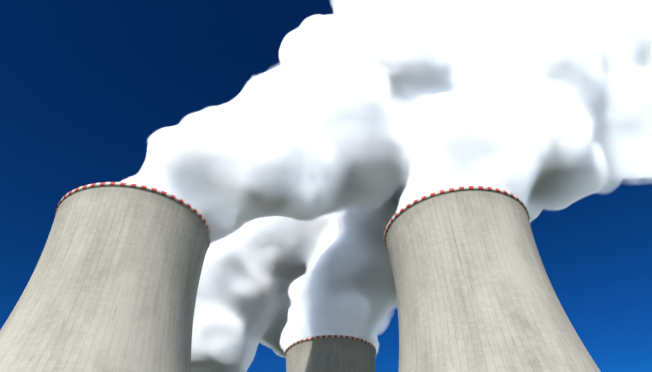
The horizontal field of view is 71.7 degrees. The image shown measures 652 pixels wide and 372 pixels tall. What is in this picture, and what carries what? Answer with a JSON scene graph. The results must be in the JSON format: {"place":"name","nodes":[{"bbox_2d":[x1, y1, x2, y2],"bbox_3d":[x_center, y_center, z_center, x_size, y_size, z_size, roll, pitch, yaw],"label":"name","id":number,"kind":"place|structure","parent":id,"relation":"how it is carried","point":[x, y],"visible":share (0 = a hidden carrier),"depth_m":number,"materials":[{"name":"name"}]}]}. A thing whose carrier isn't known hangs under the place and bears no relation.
{"place":"outdoors","nodes":[
{"label":"outdoors","id":0,"kind":"place"},
{"bbox_2d":[0,0,651,371],"label":"sky","id":1,"kind":"structure","parent":0,"point":[297,130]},
{"label":"ground","id":2,"kind":"structure","parent":0,"visible":0},
{"bbox_2d":[0,182,210,371],"bbox_3d":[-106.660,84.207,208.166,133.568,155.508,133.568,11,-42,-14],"label":"cooling tower","id":3,"kind":"structure","parent":2,"relation":"on","point":[112,284],"depth_m":200.35,"materials":[{"name":"concrete"}]},
{"bbox_2d":[285,335,375,371],"bbox_3d":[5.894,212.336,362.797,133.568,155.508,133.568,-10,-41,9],"label":"cooling tower","id":4,"kind":"structure","parent":2,"relation":"on","point":[333,353],"depth_m":378.38,"materials":[{"name":"concrete"}]},
{"bbox_2d":[384,186,600,371],"bbox_3d":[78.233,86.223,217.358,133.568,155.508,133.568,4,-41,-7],"label":"cooling tower","id":5,"kind":"structure","parent":2,"relation":"on","point":[474,290],"depth_m":207.12,"materials":[{"name":"concrete"}]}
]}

